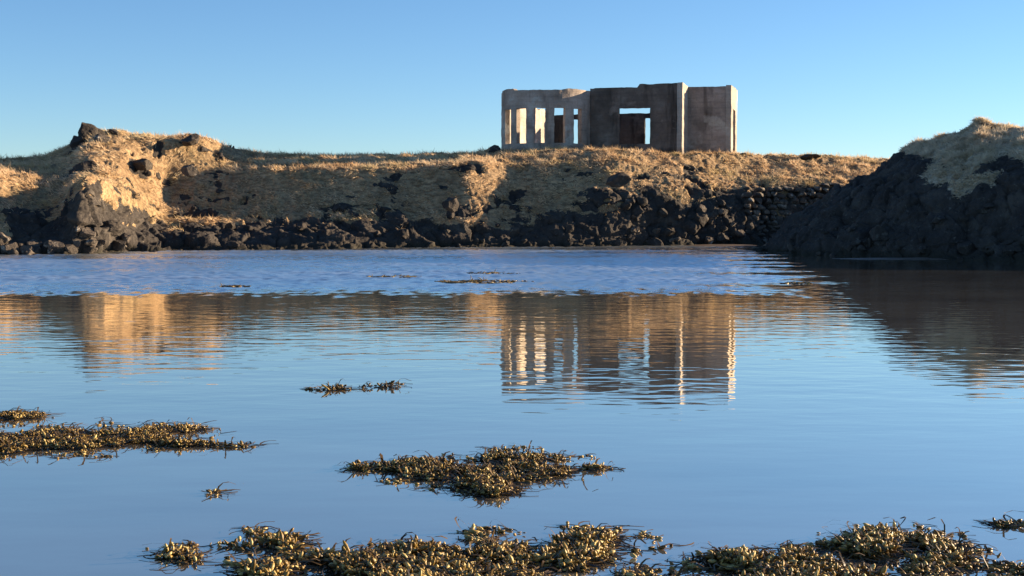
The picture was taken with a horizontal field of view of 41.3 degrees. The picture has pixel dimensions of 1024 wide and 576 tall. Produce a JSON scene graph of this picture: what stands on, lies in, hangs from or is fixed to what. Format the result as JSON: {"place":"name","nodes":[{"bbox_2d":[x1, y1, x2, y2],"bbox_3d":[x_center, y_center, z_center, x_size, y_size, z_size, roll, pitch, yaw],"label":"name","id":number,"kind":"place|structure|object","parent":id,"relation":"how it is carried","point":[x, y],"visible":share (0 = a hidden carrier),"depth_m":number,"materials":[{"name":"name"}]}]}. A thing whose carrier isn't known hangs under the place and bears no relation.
{"place":"outdoors","nodes":[
{"label":"outdoors","id":0,"kind":"place"},
{"bbox_2d":[0,126,889,254],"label":"hillside","id":1,"kind":"structure","parent":0,"point":[83,209],"depth_m":63.53,"materials":[{"name":"beige plant"}]},
{"bbox_2d":[0,232,10,243],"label":"rock","id":2,"kind":"object","parent":1,"relation":"on","point":[5,238],"visible":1,"depth_m":51.24,"materials":[{"name":"grey stone"}]},
{"bbox_2d":[0,242,18,254],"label":"rock","id":3,"kind":"object","parent":1,"relation":"on","point":[6,248],"visible":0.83,"depth_m":50.91,"materials":[{"name":"stone"}]},
{"bbox_2d":[8,248,19,254],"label":"rock","id":4,"kind":"object","parent":1,"relation":"on","point":[13,251],"visible":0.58,"depth_m":50.76,"materials":[{"name":"stone"}]},
{"bbox_2d":[19,245,33,253],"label":"rock","id":5,"kind":"object","parent":1,"relation":"on","point":[22,248],"visible":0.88,"depth_m":51.18,"materials":[{"name":"stone"}]},
{"bbox_2d":[23,248,35,254],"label":"rock","id":6,"kind":"object","parent":1,"relation":"on","point":[28,251],"visible":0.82,"depth_m":51.03,"materials":[{"name":"stone"}]},
{"bbox_2d":[27,242,39,246],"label":"rock","id":7,"kind":"object","parent":1,"relation":"on","point":[31,244],"visible":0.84,"depth_m":51.66,"materials":[{"name":"grey stone"}]},
{"bbox_2d":[32,246,41,253],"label":"rock","id":8,"kind":"object","parent":1,"relation":"on","point":[37,249],"visible":0.67,"depth_m":51.44,"materials":[{"name":"black stone"}]},
{"bbox_2d":[43,240,50,247],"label":"rock","id":9,"kind":"object","parent":1,"relation":"on","point":[45,244],"visible":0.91,"depth_m":51.63,"materials":[{"name":"grey stone"}]},
{"bbox_2d":[48,241,64,252],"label":"rock","id":10,"kind":"object","parent":1,"relation":"on","point":[56,246],"visible":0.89,"depth_m":51.52,"materials":[{"name":"grey stone"}]},
{"bbox_2d":[64,244,77,253],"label":"rock","id":11,"kind":"object","parent":1,"relation":"on","point":[70,248],"visible":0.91,"depth_m":51.77,"materials":[{"name":"stone"}]},
{"bbox_2d":[70,135,83,148],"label":"boulder","id":12,"kind":"object","parent":1,"relation":"on","point":[76,141],"visible":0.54,"depth_m":62.13,"materials":[{"name":"grey stone"}]},
{"bbox_2d":[73,241,80,247],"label":"rock","id":13,"kind":"object","parent":1,"relation":"on","point":[76,244],"visible":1,"depth_m":52.21,"materials":[{"name":"grey stone"}]},
{"bbox_2d":[79,227,95,238],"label":"rock","id":14,"kind":"object","parent":1,"relation":"on","point":[87,232],"visible":1,"depth_m":52.57,"materials":[{"name":"grey stone"}]},
{"bbox_2d":[84,246,97,253],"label":"rock","id":15,"kind":"object","parent":1,"relation":"on","point":[90,249],"visible":0.86,"depth_m":52.52,"materials":[{"name":"stone"}]},
{"bbox_2d":[84,239,97,245],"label":"rock","id":16,"kind":"object","parent":1,"relation":"on","point":[90,242],"visible":1,"depth_m":52.44,"materials":[{"name":"grey stone"}]},
{"bbox_2d":[78,122,104,139],"bbox_3d":[-19.511,-6.930,63.158,1.215,1.596,1.423,-16,2,-21],"label":"boulder","id":17,"kind":"object","parent":1,"relation":"on","point":[85,130],"visible":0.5,"depth_m":62.56,"materials":[{"name":"grey stone"}]},
{"bbox_2d":[92,227,101,235],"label":"rock","id":18,"kind":"object","parent":1,"relation":"on","point":[97,230],"visible":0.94,"depth_m":52.96,"materials":[{"name":"grey stone"}]},
{"bbox_2d":[92,134,110,143],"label":"boulder","id":19,"kind":"object","parent":1,"relation":"on","point":[100,137],"visible":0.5,"depth_m":62.15,"materials":[{"name":"grey stone"}]},
{"bbox_2d":[102,220,123,235],"bbox_3d":[-15.886,-2.366,54.189,0.709,0.628,0.807,19,-4,37],"label":"rock","id":20,"kind":"object","parent":1,"relation":"on","point":[112,224],"visible":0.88,"depth_m":54.00,"materials":[{"name":"grey stone"}]},
{"bbox_2d":[107,129,118,134],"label":"boulder","id":21,"kind":"object","parent":1,"relation":"on","point":[114,131],"visible":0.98,"depth_m":63.29,"materials":[{"name":"grey stone"}]},
{"bbox_2d":[108,227,121,231],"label":"rock","id":22,"kind":"object","parent":1,"relation":"on","point":[115,230],"visible":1,"depth_m":53.85,"materials":[{"name":"grey stone"}]},
{"bbox_2d":[113,240,125,250],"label":"rock","id":23,"kind":"object","parent":1,"relation":"on","point":[118,245],"visible":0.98,"depth_m":54.09,"materials":[{"name":"grey stone"}]},
{"bbox_2d":[121,232,130,243],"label":"rock","id":24,"kind":"object","parent":1,"relation":"on","point":[125,236],"visible":0.89,"depth_m":54.71,"materials":[{"name":"grey stone"}]},
{"bbox_2d":[132,158,152,170],"bbox_3d":[-16.865,-5.595,61.628,0.983,0.558,0.961,1,3,10],"label":"boulder","id":25,"kind":"object","parent":1,"relation":"on","point":[142,164],"visible":0.99,"depth_m":61.28,"materials":[{"name":"grey stone"}]},
{"bbox_2d":[173,213,181,217],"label":"rock","id":26,"kind":"object","parent":1,"relation":"on","point":[175,215],"visible":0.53,"depth_m":61.02,"materials":[{"name":"grey stone"}]},
{"bbox_2d":[181,164,196,176],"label":"boulder","id":27,"kind":"object","parent":1,"relation":"on","point":[189,170],"visible":1,"depth_m":60.19,"materials":[{"name":"grey stone"}]},
{"bbox_2d":[181,133,198,145],"bbox_3d":[-15.168,-6.973,64.227,0.937,0.478,0.884,-19,28,-23],"label":"boulder","id":28,"kind":"object","parent":1,"relation":"on","point":[191,140],"visible":1,"depth_m":64.00,"materials":[{"name":"grey stone"}]},
{"bbox_2d":[224,222,235,229],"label":"rock","id":29,"kind":"object","parent":1,"relation":"on","point":[231,225],"visible":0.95,"depth_m":59.29,"materials":[{"name":"grey stone"}]},
{"bbox_2d":[232,241,239,248],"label":"rock","id":30,"kind":"object","parent":1,"relation":"on","point":[236,244],"visible":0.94,"depth_m":56.97,"materials":[{"name":"grey stone"}]},
{"bbox_2d":[296,223,306,230],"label":"rock","id":31,"kind":"object","parent":1,"relation":"on","point":[301,226],"visible":1,"depth_m":60.06,"materials":[{"name":"grey stone"}]},
{"bbox_2d":[332,205,338,212],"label":"rock","id":32,"kind":"object","parent":1,"relation":"on","point":[335,209],"visible":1,"depth_m":62.19,"materials":[{"name":"grey stone"}]},
{"bbox_2d":[338,205,347,213],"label":"rock","id":33,"kind":"object","parent":1,"relation":"on","point":[342,208],"visible":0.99,"depth_m":62.35,"materials":[{"name":"grey stone"}]},
{"bbox_2d":[375,230,381,236],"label":"rock","id":34,"kind":"object","parent":1,"relation":"on","point":[377,233],"visible":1,"depth_m":60.79,"materials":[{"name":"grey stone"}]},
{"bbox_2d":[400,229,408,238],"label":"rock","id":35,"kind":"object","parent":1,"relation":"on","point":[404,233],"visible":1,"depth_m":61.02,"materials":[{"name":"grey stone"}]},
{"bbox_2d":[442,196,458,212],"bbox_3d":[-2.807,-3.731,61.181,0.804,0.705,0.908,-8,12,-28],"label":"boulder","id":36,"kind":"object","parent":1,"relation":"on","point":[450,204],"visible":1,"depth_m":60.84,"materials":[{"name":"grey stone"}]},
{"bbox_2d":[446,212,455,218],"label":"rock","id":37,"kind":"object","parent":1,"relation":"on","point":[449,215],"visible":0.91,"depth_m":62.56,"materials":[{"name":"grey stone"}]},
{"bbox_2d":[488,145,500,152],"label":"boulder","id":38,"kind":"object","parent":1,"relation":"on","point":[493,148],"visible":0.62,"depth_m":69.51,"materials":[{"name":"grey stone"}]},
{"bbox_2d":[501,241,509,246],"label":"rock","id":39,"kind":"object","parent":1,"relation":"on","point":[505,244],"visible":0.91,"depth_m":62.15,"materials":[{"name":"grey stone"}]},
{"bbox_2d":[566,224,573,232],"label":"rock","id":40,"kind":"object","parent":1,"relation":"on","point":[569,228],"visible":1,"depth_m":63.38,"materials":[{"name":"grey stone"}]},
{"bbox_2d":[606,172,631,187],"bbox_3d":[4.872,-4.957,62.501,1.039,0.668,0.843,-19,10,-15],"label":"boulder","id":41,"kind":"object","parent":1,"relation":"on","point":[618,179],"visible":1,"depth_m":62.24,"materials":[{"name":"grey stone"}]},
{"bbox_2d":[501,82,737,153],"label":"ruined building","id":42,"kind":"structure","parent":1,"relation":"on","point":[682,116],"depth_m":72.59,"materials":[{"name":"grey concrete"}]},
{"bbox_2d":[613,239,626,246],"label":"rock","id":43,"kind":"object","parent":1,"relation":"on","point":[619,242],"visible":0.81,"depth_m":63.95,"materials":[{"name":"grey stone"}]},
{"bbox_2d":[621,202,631,209],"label":"rock","id":44,"kind":"object","parent":1,"relation":"on","point":[624,205],"visible":1,"depth_m":64.65,"materials":[{"name":"grey stone"}]},
{"bbox_2d":[626,234,634,240],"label":"rock","id":45,"kind":"object","parent":1,"relation":"on","point":[630,237],"visible":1,"depth_m":64.44,"materials":[{"name":"grey stone"}]},
{"bbox_2d":[630,197,636,205],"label":"rock","id":46,"kind":"object","parent":1,"relation":"on","point":[633,199],"visible":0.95,"depth_m":65.01,"materials":[{"name":"grey stone"}]},
{"bbox_2d":[631,226,639,232],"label":"rock","id":47,"kind":"object","parent":1,"relation":"on","point":[635,229],"visible":1,"depth_m":64.57,"materials":[{"name":"grey stone"}]},
{"bbox_2d":[634,214,641,221],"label":"rock","id":48,"kind":"object","parent":1,"relation":"on","point":[637,218],"visible":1,"depth_m":64.92,"materials":[{"name":"grey stone"}]},
{"bbox_2d":[637,196,647,206],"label":"rock","id":49,"kind":"object","parent":1,"relation":"on","point":[642,201],"visible":1,"depth_m":65.15,"materials":[{"name":"grey stone"}]},
{"bbox_2d":[645,237,663,245],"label":"rock","id":50,"kind":"object","parent":1,"relation":"on","point":[654,241],"visible":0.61,"depth_m":64.78,"materials":[{"name":"grey stone"}]},
{"bbox_2d":[652,228,659,233],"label":"rock","id":51,"kind":"object","parent":1,"relation":"on","point":[656,230],"visible":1,"depth_m":65.21,"materials":[{"name":"grey stone"}]},
{"bbox_2d":[658,208,667,216],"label":"rock","id":52,"kind":"object","parent":1,"relation":"on","point":[662,212],"visible":1,"depth_m":65.46,"materials":[{"name":"grey stone"}]},
{"bbox_2d":[661,194,669,201],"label":"rock","id":53,"kind":"object","parent":1,"relation":"on","point":[665,198],"visible":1,"depth_m":65.72,"materials":[{"name":"grey stone"}]},
{"bbox_2d":[664,228,674,236],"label":"rock","id":54,"kind":"object","parent":1,"relation":"on","point":[668,232],"visible":1,"depth_m":65.19,"materials":[{"name":"grey stone"}]},
{"bbox_2d":[696,204,706,211],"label":"rock","id":55,"kind":"object","parent":1,"relation":"on","point":[701,208],"visible":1,"depth_m":66.31,"materials":[{"name":"grey stone"}]},
{"bbox_2d":[695,211,708,226],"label":"rock","id":56,"kind":"object","parent":1,"relation":"on","point":[702,218],"visible":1,"depth_m":66.06,"materials":[{"name":"grey stone"}]},
{"bbox_2d":[704,236,713,243],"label":"rock","id":57,"kind":"object","parent":1,"relation":"on","point":[708,240],"visible":0.91,"depth_m":65.90,"materials":[{"name":"grey stone"}]},
{"bbox_2d":[716,196,725,206],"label":"rock","id":58,"kind":"object","parent":1,"relation":"on","point":[721,202],"visible":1,"depth_m":66.86,"materials":[{"name":"grey stone"}]},
{"bbox_2d":[718,209,724,214],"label":"rock","id":59,"kind":"object","parent":1,"relation":"on","point":[720,211],"visible":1,"depth_m":66.50,"materials":[{"name":"grey stone"}]},
{"bbox_2d":[720,226,727,231],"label":"rock","id":60,"kind":"object","parent":1,"relation":"on","point":[723,228],"visible":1,"depth_m":66.44,"materials":[{"name":"grey stone"}]},
{"bbox_2d":[725,205,732,211],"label":"rock","id":61,"kind":"object","parent":1,"relation":"on","point":[729,207],"visible":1,"depth_m":67.05,"materials":[{"name":"grey stone"}]},
{"bbox_2d":[734,229,745,236],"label":"rock","id":62,"kind":"object","parent":1,"relation":"on","point":[740,233],"visible":1,"depth_m":66.60,"materials":[{"name":"grey stone"}]},
{"bbox_2d":[744,228,752,234],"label":"rock","id":63,"kind":"object","parent":1,"relation":"on","point":[747,231],"visible":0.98,"depth_m":67.07,"materials":[{"name":"grey stone"}]},
{"bbox_2d":[745,222,753,230],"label":"rock","id":64,"kind":"object","parent":1,"relation":"on","point":[750,225],"visible":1,"depth_m":67.08,"materials":[{"name":"grey stone"}]},
{"bbox_2d":[741,183,839,243],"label":"dry stone wall","id":65,"kind":"structure","parent":1,"relation":"on","point":[755,196],"depth_m":68.14,"materials":[{"name":"grey stone"}]},
{"bbox_2d":[799,154,820,159],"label":"boulder","id":66,"kind":"object","parent":1,"relation":"on","point":[807,156],"visible":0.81,"depth_m":73.39,"materials":[{"name":"grey stone"}]},
{"bbox_2d":[0,244,1023,575],"bbox_3d":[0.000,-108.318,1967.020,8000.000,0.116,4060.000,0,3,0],"label":"water","id":67,"kind":"structure","parent":0,"point":[726,398],"depth_m":11.94,"materials":[{"name":"blue liquid"}]},
{"bbox_2d":[0,406,60,421],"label":"seaweed patch","id":68,"kind":"object","parent":67,"relation":"on","point":[19,415],"visible":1,"depth_m":10.58,"materials":[{"name":"brown plant"}]},
{"bbox_2d":[0,417,240,459],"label":"seaweed patch","id":69,"kind":"object","parent":67,"relation":"on","point":[58,437],"visible":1,"depth_m":9.44,"materials":[{"name":"plant"}]},
{"bbox_2d":[140,521,278,570],"bbox_3d":[-1.376,1.208,6.506,0.569,0.081,0.947,3,4,40],"label":"seaweed patch","id":70,"kind":"object","parent":67,"relation":"on","point":[174,550],"visible":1,"depth_m":6.41,"materials":[{"name":"brown plant"}]},
{"bbox_2d":[205,482,238,498],"bbox_3d":[-1.671,1.148,7.686,0.243,0.053,0.307,0,3,0],"label":"seaweed patch","id":71,"kind":"object","parent":67,"relation":"on","point":[217,491],"visible":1,"depth_m":7.75,"materials":[{"name":"brown plant"}]},
{"bbox_2d":[220,283,249,287],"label":"seaweed patch","id":72,"kind":"object","parent":67,"relation":"on","point":[234,286],"visible":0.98,"depth_m":29.20,"materials":[{"name":"plant"}]},
{"bbox_2d":[199,437,278,450],"bbox_3d":[-1.925,1.055,9.288,0.630,0.071,0.401,0,3,0],"label":"seaweed patch","id":73,"kind":"object","parent":67,"relation":"on","point":[231,445],"visible":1,"depth_m":9.29,"materials":[{"name":"brown plant"}]},
{"bbox_2d":[305,380,360,390],"bbox_3d":[-1.631,0.882,12.285,0.497,0.085,0.489,-2,4,-27],"label":"seaweed patch","id":74,"kind":"object","parent":67,"relation":"on","point":[338,387],"visible":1,"depth_m":12.25,"materials":[{"name":"brown plant"}]},
{"bbox_2d":[357,379,411,389],"bbox_3d":[-1.192,0.873,12.484,0.623,0.072,0.435,-1,3,-19],"label":"seaweed patch","id":75,"kind":"object","parent":67,"relation":"on","point":[391,385],"visible":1,"depth_m":12.44,"materials":[{"name":"plant"}]},
{"bbox_2d":[367,275,415,277],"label":"seaweed patch","id":76,"kind":"object","parent":67,"relation":"on","point":[407,276],"visible":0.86,"depth_m":33.56,"materials":[{"name":"brown plant"}]},
{"bbox_2d":[339,440,625,500],"bbox_3d":[-0.099,1.095,8.430,1.674,0.106,1.534,-2,4,-37],"label":"seaweed patch","id":77,"kind":"object","parent":67,"relation":"on","point":[485,479],"visible":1,"depth_m":8.31,"materials":[{"name":"plant"}]},
{"bbox_2d":[216,517,750,575],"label":"seaweed patch","id":78,"kind":"object","parent":67,"relation":"on","point":[584,547],"visible":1,"depth_m":6.20,"materials":[{"name":"brown plant"}]},
{"bbox_2d":[434,277,533,283],"bbox_3d":[-0.661,-0.202,31.149,2.345,0.150,1.760,0,3,0],"label":"seaweed patch","id":79,"kind":"object","parent":67,"relation":"on","point":[478,281],"visible":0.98,"depth_m":31.00,"materials":[{"name":"brown plant"}]},
{"bbox_2d":[467,268,517,273],"bbox_3d":[-0.462,-0.453,35.541,1.315,0.155,1.001,2,4,38],"label":"seaweed patch","id":80,"kind":"object","parent":67,"relation":"on","point":[490,272],"visible":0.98,"depth_m":35.41,"materials":[{"name":"brown plant"}]},
{"bbox_2d":[783,281,809,283],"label":"seaweed patch","id":81,"kind":"object","parent":67,"relation":"on","point":[805,282],"visible":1,"depth_m":30.54,"materials":[{"name":"brown plant"}]},
{"bbox_2d":[660,516,1023,575],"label":"seaweed patch","id":82,"kind":"object","parent":67,"relation":"on","point":[883,543],"visible":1,"depth_m":6.17,"materials":[{"name":"brown plant"}]},
{"bbox_2d":[977,510,1023,532],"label":"seaweed patch","id":83,"kind":"object","parent":67,"relation":"on","point":[1014,524],"visible":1,"depth_m":6.94,"materials":[{"name":"brown plant"}]},
{"bbox_2d":[986,548,1023,575],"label":"seaweed patch","id":84,"kind":"object","parent":67,"relation":"on","point":[1011,565],"visible":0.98,"depth_m":6.09,"materials":[{"name":"brown plant"}]},
{"bbox_2d":[0,0,1023,158],"label":"sky","id":85,"kind":"structure","parent":0,"point":[870,78],"materials":[{"name":"blue"}]},
{"bbox_2d":[685,244,755,246],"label":"mudflat","id":86,"kind":"structure","parent":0,"point":[725,245],"depth_m":64.31,"materials":[{"name":"brown soil"}]},
{"bbox_2d":[691,235,699,243],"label":"rock","id":87,"kind":"object","parent":86,"relation":"on","point":[696,239],"visible":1,"depth_m":65.80,"materials":[{"name":"grey stone"}]},
{"bbox_2d":[716,233,728,242],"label":"rock","id":88,"kind":"object","parent":86,"relation":"on","point":[722,237],"visible":1,"depth_m":66.20,"materials":[{"name":"grey stone"}]},
{"bbox_2d":[689,250,754,251],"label":"mudflat","id":89,"kind":"structure","parent":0,"point":[725,251],"depth_m":54.84,"materials":[{"name":"brown soil"}]},
{"bbox_2d":[748,122,1023,260],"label":"headland","id":90,"kind":"structure","parent":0,"point":[898,201],"depth_m":48.51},
{"bbox_2d":[787,243,794,250],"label":"rock","id":91,"kind":"object","parent":90,"relation":"on","point":[790,246],"visible":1,"depth_m":52.08,"materials":[{"name":"grey stone"}]},
{"bbox_2d":[848,226,855,231],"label":"rock","id":92,"kind":"object","parent":90,"relation":"on","point":[850,228],"visible":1,"depth_m":49.81,"materials":[{"name":"black stone"}]},
{"bbox_2d":[851,239,860,246],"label":"rock","id":93,"kind":"object","parent":90,"relation":"on","point":[855,242],"visible":1,"depth_m":49.29,"materials":[{"name":"grey stone"}]},
{"bbox_2d":[857,244,865,250],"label":"rock","id":94,"kind":"object","parent":90,"relation":"on","point":[861,247],"visible":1,"depth_m":49.07,"materials":[{"name":"black stone"}]},
{"bbox_2d":[869,225,887,241],"bbox_3d":[13.071,-1.957,48.592,0.531,0.613,0.730,0,3,-5],"label":"rock","id":95,"kind":"object","parent":90,"relation":"on","point":[876,232],"visible":0.99,"depth_m":48.30,"materials":[{"name":"grey stone"}]},
{"bbox_2d":[916,246,925,253],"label":"rock","id":96,"kind":"object","parent":90,"relation":"on","point":[920,250],"visible":1,"depth_m":46.83,"materials":[{"name":"black stone"}]},
{"bbox_2d":[918,235,924,242],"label":"rock","id":97,"kind":"object","parent":90,"relation":"on","point":[921,238],"visible":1,"depth_m":47.07,"materials":[{"name":"grey stone"}]},
{"bbox_2d":[932,215,945,223],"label":"rock","id":98,"kind":"object","parent":90,"relation":"on","point":[938,219],"visible":1,"depth_m":46.80,"materials":[{"name":"grey stone"}]},
{"bbox_2d":[898,114,1023,199],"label":"grass","id":99,"kind":"structure","parent":90,"relation":"on","point":[996,137],"depth_m":49.84,"materials":[{"name":"beige plant"}]},
{"bbox_2d":[957,241,974,254],"bbox_3d":[15.370,-1.337,46.056,0.741,0.518,0.410,-3,4,-41],"label":"rock","id":100,"kind":"object","parent":90,"relation":"on","point":[966,248],"visible":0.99,"depth_m":45.88,"materials":[{"name":"grey stone"}]},
{"bbox_2d":[979,122,992,128],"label":"boulder","id":101,"kind":"object","parent":90,"relation":"on","point":[985,123],"visible":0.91,"depth_m":51.60,"materials":[{"name":"grey stone"}]},
{"bbox_2d":[835,257,947,259],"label":"mudflat","id":102,"kind":"structure","parent":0,"point":[919,258],"depth_m":46.20,"materials":[{"name":"black soil"}]}
]}

